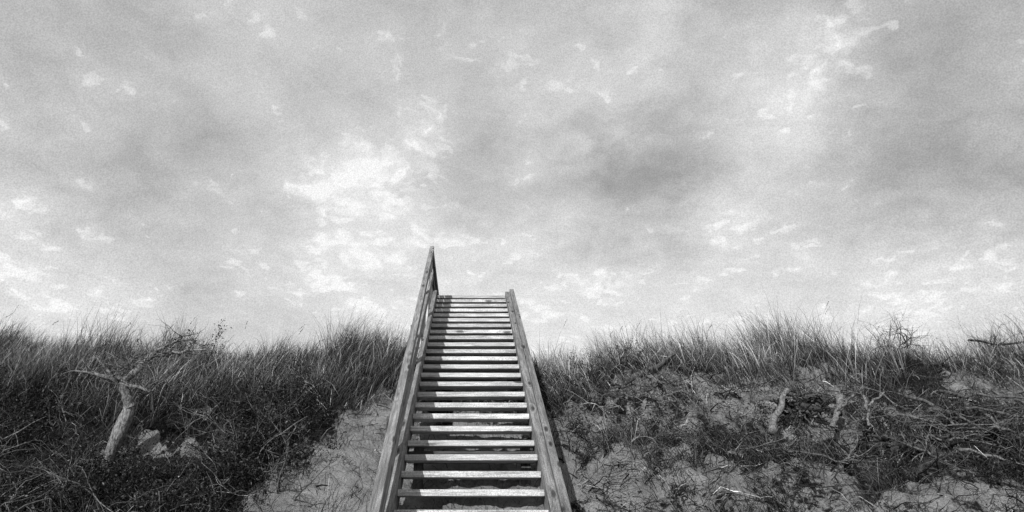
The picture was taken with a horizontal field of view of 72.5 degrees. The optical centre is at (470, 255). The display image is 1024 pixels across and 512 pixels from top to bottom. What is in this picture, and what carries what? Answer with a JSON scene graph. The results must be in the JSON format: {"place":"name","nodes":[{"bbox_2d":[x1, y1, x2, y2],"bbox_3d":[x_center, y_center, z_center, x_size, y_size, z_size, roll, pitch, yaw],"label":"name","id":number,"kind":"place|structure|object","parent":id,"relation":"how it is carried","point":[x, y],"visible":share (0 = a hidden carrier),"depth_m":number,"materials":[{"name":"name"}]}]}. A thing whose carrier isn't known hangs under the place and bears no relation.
{"place":"outdoors","nodes":[
{"label":"outdoors","id":0,"kind":"place"},
{"bbox_2d":[0,352,1023,511],"bbox_3d":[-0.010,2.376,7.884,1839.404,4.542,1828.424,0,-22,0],"label":"sand dune","id":1,"kind":"structure","parent":0,"point":[312,499],"depth_m":6.99,"materials":[{"name":"grey sand"}]},
{"bbox_2d":[0,336,37,417],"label":"shrub","id":2,"kind":"object","parent":1,"relation":"on","point":[6,371],"visible":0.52,"depth_m":8.07,"materials":[{"name":"black plant"}]},
{"bbox_2d":[0,354,101,435],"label":"shrub","id":3,"kind":"object","parent":1,"relation":"on","point":[34,396],"visible":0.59,"depth_m":7.79,"materials":[{"name":"black plant"}]},
{"bbox_2d":[0,369,102,493],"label":"shrub","id":4,"kind":"object","parent":1,"relation":"on","point":[18,416],"visible":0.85,"depth_m":7.24,"materials":[{"name":"black plant"}]},
{"bbox_2d":[0,428,132,511],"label":"shrub","id":5,"kind":"object","parent":1,"relation":"on","point":[7,488],"visible":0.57,"depth_m":6.27,"materials":[{"name":"black plant"}]},
{"bbox_2d":[55,314,211,467],"bbox_3d":[-3.480,1.342,6.949,1.541,1.643,0.850,0,-22,0],"label":"dead tree","id":6,"kind":"object","parent":1,"relation":"on","point":[125,417],"visible":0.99,"depth_m":7.09,"materials":[{"name":"grey wood"}]},
{"bbox_2d":[24,432,251,511],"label":"shrub","id":7,"kind":"object","parent":1,"relation":"on","point":[96,486],"visible":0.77,"depth_m":6.10,"materials":[{"name":"grey plant"}]},
{"bbox_2d":[133,329,197,355],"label":"shrub","id":8,"kind":"object","parent":1,"relation":"on","point":[174,345],"visible":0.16,"depth_m":9.82,"materials":[{"name":"grey plant"}]},
{"bbox_2d":[0,340,339,511],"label":"bramble canes","id":9,"kind":"object","parent":1,"relation":"on","point":[86,489],"visible":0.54,"depth_m":6.30,"materials":[{"name":"grey plant"}]},
{"bbox_2d":[86,365,314,511],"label":"shrub","id":10,"kind":"object","parent":1,"relation":"on","point":[250,471],"visible":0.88,"depth_m":6.43,"materials":[{"name":"grey plant"}]},
{"bbox_2d":[133,373,294,432],"bbox_3d":[-3.011,1.735,8.165,1.946,0.822,1.100,0,-22,0],"label":"shrub","id":11,"kind":"object","parent":1,"relation":"on","point":[164,395],"visible":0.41,"depth_m":7.93,"materials":[{"name":"black plant"}]},
{"bbox_2d":[202,319,237,366],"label":"shrub","id":12,"kind":"object","parent":1,"relation":"on","point":[217,339],"visible":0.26,"depth_m":10.13,"materials":[{"name":"grey plant"}]},
{"bbox_2d":[182,380,341,494],"bbox_3d":[-2.090,1.843,6.989,1.686,1.531,1.306,0,-22,0],"label":"shrub","id":13,"kind":"object","parent":1,"relation":"on","point":[280,445],"visible":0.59,"depth_m":6.93,"materials":[{"name":"black plant"}]},
{"bbox_2d":[192,351,335,445],"bbox_3d":[-2.297,1.663,7.800,1.601,1.255,1.255,0,-22,0],"label":"shrub","id":14,"kind":"object","parent":1,"relation":"on","point":[270,396],"visible":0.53,"depth_m":7.67,"materials":[{"name":"grey plant"}]},
{"bbox_2d":[386,416,389,431],"bbox_3d":[-0.715,1.988,5.938,0.060,1.222,0.045,0,-22,0],"label":"rail post","id":15,"kind":"object","parent":1,"relation":"on","point":[387,420],"visible":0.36,"depth_m":6.13,"materials":[{"name":"grey wood"}]},
{"bbox_2d":[384,290,436,511],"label":"stringer","id":16,"kind":"object","parent":1,"relation":"on","point":[396,484],"visible":0.74,"depth_m":6.82,"materials":[{"name":"grey wood"}]},
{"bbox_2d":[380,253,433,511],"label":"handrail","id":17,"kind":"object","parent":16,"relation":"attached to","point":[384,494],"visible":0.23,"depth_m":6.21,"materials":[{"name":"grey wood"}]},
{"bbox_2d":[368,246,433,511],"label":"handrail cap","id":18,"kind":"object","parent":17,"relation":"attached to","point":[380,483],"visible":1,"depth_m":6.05,"materials":[{"name":"grey wood"}]},
{"bbox_2d":[382,272,432,511],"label":"guard rail","id":19,"kind":"object","parent":16,"relation":"attached to","point":[425,306],"visible":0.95,"depth_m":7.60,"materials":[{"name":"grey wood"}]},
{"bbox_2d":[397,489,544,497],"bbox_3d":[0.000,1.967,5.765,1.196,0.052,0.235,0,-22,0],"label":"tread","id":20,"kind":"object","parent":16,"relation":"attached to","point":[470,493],"visible":1,"depth_m":5.66,"materials":[{"name":"grey wood"}]},
{"bbox_2d":[404,454,537,462],"bbox_3d":[0.000,1.852,6.364,1.196,0.052,0.235,0,-22,0],"label":"tread","id":21,"kind":"object","parent":16,"relation":"attached to","point":[470,458],"visible":1,"depth_m":6.26,"materials":[{"name":"grey wood"}]},
{"bbox_2d":[401,471,540,479],"bbox_3d":[0.000,1.910,6.065,1.196,0.052,0.235,0,-22,0],"label":"tread","id":22,"kind":"object","parent":16,"relation":"attached to","point":[522,475],"visible":1,"depth_m":5.96,"materials":[{"name":"grey wood"}]},
{"bbox_2d":[407,440,534,448],"bbox_3d":[0.000,1.804,6.661,1.196,0.052,0.235,0,-22,0],"label":"tread","id":23,"kind":"object","parent":16,"relation":"attached to","point":[470,444],"visible":1,"depth_m":6.56,"materials":[{"name":"grey wood"}]},
{"bbox_2d":[410,426,531,433],"bbox_3d":[0.000,1.742,6.963,1.196,0.052,0.235,0,-22,0],"label":"tread","id":24,"kind":"object","parent":16,"relation":"attached to","point":[470,429],"visible":1,"depth_m":6.86,"materials":[{"name":"grey wood"}]},
{"bbox_2d":[413,413,528,421],"bbox_3d":[0.000,1.688,7.261,1.196,0.052,0.235,0,-22,0],"label":"tread","id":25,"kind":"object","parent":16,"relation":"attached to","point":[417,417],"visible":1,"depth_m":7.16,"materials":[{"name":"grey wood"}]},
{"bbox_2d":[415,403,526,410],"bbox_3d":[0.000,1.638,7.558,1.196,0.053,0.235,0,-22,0],"label":"tread","id":26,"kind":"object","parent":16,"relation":"attached to","point":[470,406],"visible":1,"depth_m":7.45,"materials":[{"name":"grey wood"}]},
{"bbox_2d":[423,364,518,372],"bbox_3d":[0.000,1.415,8.752,1.196,0.052,0.235,0,-22,0],"label":"tread","id":27,"kind":"object","parent":16,"relation":"attached to","point":[470,368],"visible":1,"depth_m":8.65,"materials":[{"name":"grey wood"}]},
{"bbox_2d":[417,392,524,399],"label":"tread","id":28,"kind":"object","parent":16,"relation":"attached to","point":[470,395],"visible":1,"depth_m":7.75,"materials":[{"name":"grey wood"}]},
{"bbox_2d":[419,382,522,389],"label":"tread","id":29,"kind":"object","parent":16,"relation":"attached to","point":[470,385],"visible":1,"depth_m":8.06,"materials":[{"name":"grey wood"}]},
{"bbox_2d":[424,356,517,363],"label":"tread","id":30,"kind":"object","parent":16,"relation":"attached to","point":[470,360],"visible":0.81,"depth_m":8.95,"materials":[{"name":"grey wood"}]},
{"bbox_2d":[421,373,520,379],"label":"tread","id":31,"kind":"object","parent":16,"relation":"attached to","point":[470,376],"visible":0.8,"depth_m":8.35,"materials":[{"name":"grey wood"}]},
{"bbox_2d":[426,349,515,356],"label":"tread","id":32,"kind":"object","parent":16,"relation":"attached to","point":[472,352],"visible":0.84,"depth_m":9.25,"materials":[{"name":"grey wood"}]},
{"bbox_2d":[427,342,514,348],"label":"tread","id":33,"kind":"object","parent":16,"relation":"attached to","point":[470,345],"visible":0.8,"depth_m":9.55,"materials":[{"name":"grey wood"}]},
{"bbox_2d":[408,451,533,463],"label":"cross beam","id":34,"kind":"structure","parent":16,"relation":"attached to","point":[470,452],"depth_m":6.59,"materials":[{"name":"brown wood"}]},
{"bbox_2d":[429,336,512,341],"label":"tread","id":35,"kind":"object","parent":16,"relation":"attached to","point":[471,339],"visible":0.74,"depth_m":9.85,"materials":[{"name":"grey wood"}]},
{"bbox_2d":[430,330,511,335],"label":"tread","id":36,"kind":"object","parent":16,"relation":"attached to","point":[470,332],"visible":0.8,"depth_m":10.14,"materials":[{"name":"grey wood"}]},
{"bbox_2d":[431,324,510,329],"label":"tread","id":37,"kind":"object","parent":16,"relation":"attached to","point":[470,326],"visible":0.8,"depth_m":10.44,"materials":[{"name":"grey wood"}]},
{"bbox_2d":[432,318,509,323],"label":"tread","id":38,"kind":"object","parent":16,"relation":"attached to","point":[470,320],"visible":0.76,"depth_m":10.74,"materials":[{"name":"grey wood"}]},
{"bbox_2d":[433,313,508,317],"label":"tread","id":39,"kind":"object","parent":16,"relation":"attached to","point":[470,315],"visible":0.71,"depth_m":11.04,"materials":[{"name":"grey wood"}]},
{"bbox_2d":[435,304,506,308],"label":"tread","id":40,"kind":"object","parent":16,"relation":"attached to","point":[470,306],"visible":0.76,"depth_m":11.64,"materials":[{"name":"grey wood"}]},
{"bbox_2d":[436,299,505,303],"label":"tread","id":41,"kind":"object","parent":16,"relation":"attached to","point":[470,301],"visible":0.72,"depth_m":11.94,"materials":[{"name":"grey wood"}]},
{"bbox_2d":[393,510,548,511],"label":"tread","id":42,"kind":"object","parent":16,"relation":"attached to","point":[470,510],"visible":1,"depth_m":5.36,"materials":[{"name":"grey wood"}]},
{"bbox_2d":[434,309,507,312],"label":"tread","id":43,"kind":"object","parent":16,"relation":"attached to","point":[470,310],"visible":0.67,"depth_m":11.33,"materials":[{"name":"grey wood"}]},
{"bbox_2d":[437,295,504,298],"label":"tread","id":44,"kind":"object","parent":16,"relation":"attached to","point":[470,296],"visible":0.51,"depth_m":12.23,"materials":[{"name":"grey wood"}]},
{"bbox_2d":[422,380,519,381],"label":"cross beam","id":45,"kind":"structure","parent":16,"relation":"attached to","point":[470,380],"depth_m":8.46,"materials":[{"name":"grey wood"}]},
{"bbox_2d":[413,447,423,488],"bbox_3d":[-0.500,2.204,6.552,0.090,0.783,0.090,0,-22,0],"label":"support","id":46,"kind":"object","parent":1,"relation":"on","point":[418,467],"visible":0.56,"depth_m":6.58,"materials":[{"name":"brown wood"}]},
{"bbox_2d":[421,295,425,342],"bbox_3d":[-0.715,1.132,10.436,0.060,1.668,0.045,0,-22,0],"label":"rail post","id":47,"kind":"object","parent":1,"relation":"on","point":[423,328],"visible":0.02,"depth_m":10.43,"materials":[{"name":"grey wood"}]},
{"bbox_2d":[426,390,433,402],"bbox_3d":[-0.500,1.825,8.430,0.090,0.706,0.090,0,-22,0],"label":"support","id":48,"kind":"object","parent":1,"relation":"on","point":[429,400],"depth_m":8.44,"materials":[{"name":"grey wood"}]},
{"bbox_2d":[428,260,432,312],"bbox_3d":[-0.715,1.234,11.959,0.060,2.750,0.045,0,-22,0],"label":"rail post","id":49,"kind":"object","parent":1,"relation":"on","point":[430,299],"depth_m":12.16,"materials":[{"name":"grey wood"}]},
{"bbox_2d":[0,291,1023,511],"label":"marram grass","id":50,"kind":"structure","parent":1,"relation":"on","point":[384,364],"depth_m":8.84,"materials":[{"name":"grey plant"}]},
{"bbox_2d":[829,394,854,427],"bbox_3d":[3.887,1.632,7.341,0.286,0.398,0.380,-8,-23,19],"label":"driftwood log","id":51,"kind":"object","parent":50,"relation":"on","point":[840,406],"visible":1,"depth_m":7.30,"materials":[{"name":"grey wood"}]},
{"bbox_2d":[0,342,1023,511],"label":"twig litter","id":52,"kind":"object","parent":1,"relation":"on","point":[917,479],"visible":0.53,"depth_m":7.12,"materials":[{"name":"grey plant"}]},
{"bbox_2d":[510,390,517,402],"bbox_3d":[0.520,1.859,8.416,0.090,0.780,0.090,0,-22,0],"label":"support","id":53,"kind":"object","parent":1,"relation":"on","point":[513,401],"depth_m":8.41,"materials":[{"name":"grey wood"}]},
{"bbox_2d":[520,447,530,484],"bbox_3d":[0.520,2.167,6.566,0.090,0.704,0.090,0,-22,0],"label":"support","id":54,"kind":"object","parent":1,"relation":"on","point":[525,467],"visible":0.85,"depth_m":6.58,"materials":[{"name":"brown wood"}]},
{"bbox_2d":[505,292,560,511],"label":"stringer","id":55,"kind":"object","parent":1,"relation":"on","point":[550,499],"visible":0.84,"depth_m":6.78,"materials":[{"name":"grey wood"}]},
{"bbox_2d":[510,289,571,511],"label":"board","id":56,"kind":"object","parent":1,"relation":"on","point":[564,502],"visible":0.7,"depth_m":6.73,"materials":[{"name":"grey wood"}]},
{"bbox_2d":[562,405,637,466],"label":"shrub","id":57,"kind":"object","parent":1,"relation":"on","point":[583,440],"visible":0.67,"depth_m":7.19,"materials":[{"name":"grey plant"}]},
{"bbox_2d":[550,338,651,387],"bbox_3d":[1.740,1.417,9.214,1.410,0.956,1.026,0,-22,0],"label":"shrub","id":58,"kind":"object","parent":1,"relation":"on","point":[594,377],"visible":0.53,"depth_m":9.21,"materials":[{"name":"grey plant"}]},
{"bbox_2d":[590,384,626,402],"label":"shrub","id":59,"kind":"object","parent":1,"relation":"on","point":[602,392],"visible":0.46,"depth_m":8.74,"materials":[{"name":"grey plant"}]},
{"bbox_2d":[580,372,693,434],"bbox_3d":[2.058,1.782,8.311,1.245,1.086,1.206,19,-29,-39],"label":"shrub","id":60,"kind":"object","parent":1,"relation":"on","point":[656,411],"visible":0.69,"depth_m":8.14,"materials":[{"name":"grey plant"}]},
{"bbox_2d":[621,352,676,383],"bbox_3d":[2.353,1.461,9.123,0.864,0.496,0.106,6,-23,-15],"label":"driftwood log","id":61,"kind":"object","parent":1,"relation":"on","point":[668,357],"visible":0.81,"depth_m":9.05,"materials":[{"name":"grey wood"}]},
{"bbox_2d":[635,407,735,469],"bbox_3d":[2.236,1.961,7.134,1.205,0.847,0.698,0,-22,0],"label":"shrub","id":62,"kind":"object","parent":1,"relation":"on","point":[696,449],"visible":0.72,"depth_m":7.13,"materials":[{"name":"grey plant"}]},
{"bbox_2d":[720,392,807,444],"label":"shrub","id":63,"kind":"object","parent":1,"relation":"on","point":[780,417],"visible":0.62,"depth_m":7.68,"materials":[{"name":"grey plant"}]},
{"bbox_2d":[767,388,789,435],"bbox_3d":[3.287,1.662,7.449,0.577,0.564,0.098,20,-29,-40],"label":"driftwood log","id":64,"kind":"object","parent":1,"relation":"on","point":[776,414],"visible":0.99,"depth_m":7.39,"materials":[{"name":"grey wood"}]},
{"bbox_2d":[730,430,845,468],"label":"shrub","id":65,"kind":"object","parent":1,"relation":"on","point":[777,450],"visible":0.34,"depth_m":7.00,"materials":[{"name":"grey plant"}]},
{"bbox_2d":[757,388,850,429],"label":"exposed roots","id":66,"kind":"object","parent":1,"relation":"on","point":[819,408],"visible":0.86,"depth_m":7.66,"materials":[{"name":"grey plant"}]},
{"bbox_2d":[713,339,1023,488],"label":"driftwood pile","id":67,"kind":"object","parent":1,"relation":"on","point":[964,408],"visible":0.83,"depth_m":7.07,"materials":[{"name":"grey wood"}]},
{"bbox_2d":[845,365,922,437],"bbox_3d":[4.381,1.551,7.314,0.748,0.912,0.498,0,-22,0],"label":"driftwood branch","id":68,"kind":"object","parent":1,"relation":"on","point":[869,405],"visible":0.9,"depth_m":7.40,"materials":[{"name":"grey wood"}]},
{"bbox_2d":[837,425,952,481],"bbox_3d":[4.229,1.984,6.732,1.313,0.711,0.765,3,-22,-9],"label":"shrub","id":69,"kind":"object","parent":1,"relation":"on","point":[901,462],"visible":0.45,"depth_m":6.75,"materials":[{"name":"grey plant"}]},
{"bbox_2d":[853,427,1002,464],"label":"exposed roots","id":70,"kind":"object","parent":1,"relation":"on","point":[916,439],"visible":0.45,"depth_m":6.99,"materials":[{"name":"grey plant"}]},
{"bbox_2d":[880,430,984,495],"bbox_3d":[4.246,1.920,6.474,1.063,0.665,0.571,9,-24,-21],"label":"driftwood log","id":71,"kind":"object","parent":1,"relation":"on","point":[890,473],"visible":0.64,"depth_m":6.53,"materials":[{"name":"grey wood"}]},
{"bbox_2d":[842,385,1023,450],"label":"shrub","id":72,"kind":"object","parent":1,"relation":"on","point":[893,420],"visible":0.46,"depth_m":7.40,"materials":[{"name":"grey plant"}]},
{"bbox_2d":[845,308,1023,358],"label":"bare branches","id":73,"kind":"object","parent":1,"relation":"on","point":[911,340],"visible":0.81,"depth_m":10.08,"materials":[{"name":"grey plant"}]},
{"bbox_2d":[910,405,1023,446],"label":"exposed roots","id":74,"kind":"object","parent":1,"relation":"on","point":[994,430],"visible":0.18,"depth_m":7.50,"materials":[{"name":"grey plant"}]},
{"bbox_2d":[914,439,1023,475],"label":"exposed roots","id":75,"kind":"object","parent":1,"relation":"on","point":[996,449],"visible":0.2,"depth_m":6.89,"materials":[{"name":"grey plant"}]},
{"bbox_2d":[915,423,1023,491],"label":"shrub","id":76,"kind":"object","parent":1,"relation":"on","point":[987,473],"visible":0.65,"depth_m":6.55,"materials":[{"name":"grey plant"}]},
{"bbox_2d":[974,423,1023,477],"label":"shrub","id":77,"kind":"object","parent":1,"relation":"on","point":[1013,448],"visible":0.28,"depth_m":6.89,"materials":[{"name":"grey plant"}]},
{"bbox_3d":[-0.750,1.695,13.121,0.050,2.752,0.050,0,-22,0],"label":"landing rail post","id":78,"kind":"object","parent":1,"relation":"on","visible":0},
{"bbox_2d":[432,274,435,290],"bbox_3d":[-0.700,0.781,13.597,0.040,0.100,2.400,0,-22,0],"label":"landing rail","id":79,"kind":"object","parent":78,"relation":"attached to","point":[433,285],"visible":0.14,"depth_m":12.93,"materials":[{"name":"grey wood"}]},
{"bbox_2d":[433,251,438,294],"bbox_3d":[-0.700,0.428,13.713,0.045,0.150,2.451,0,-24,0],"label":"landing handrail","id":80,"kind":"object","parent":78,"relation":"attached to","point":[435,275],"visible":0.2,"depth_m":13.43,"materials":[{"name":"grey wood"}]},
{"bbox_2d":[0,0,1023,366],"label":"sky","id":81,"kind":"structure","parent":0,"point":[266,164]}
]}

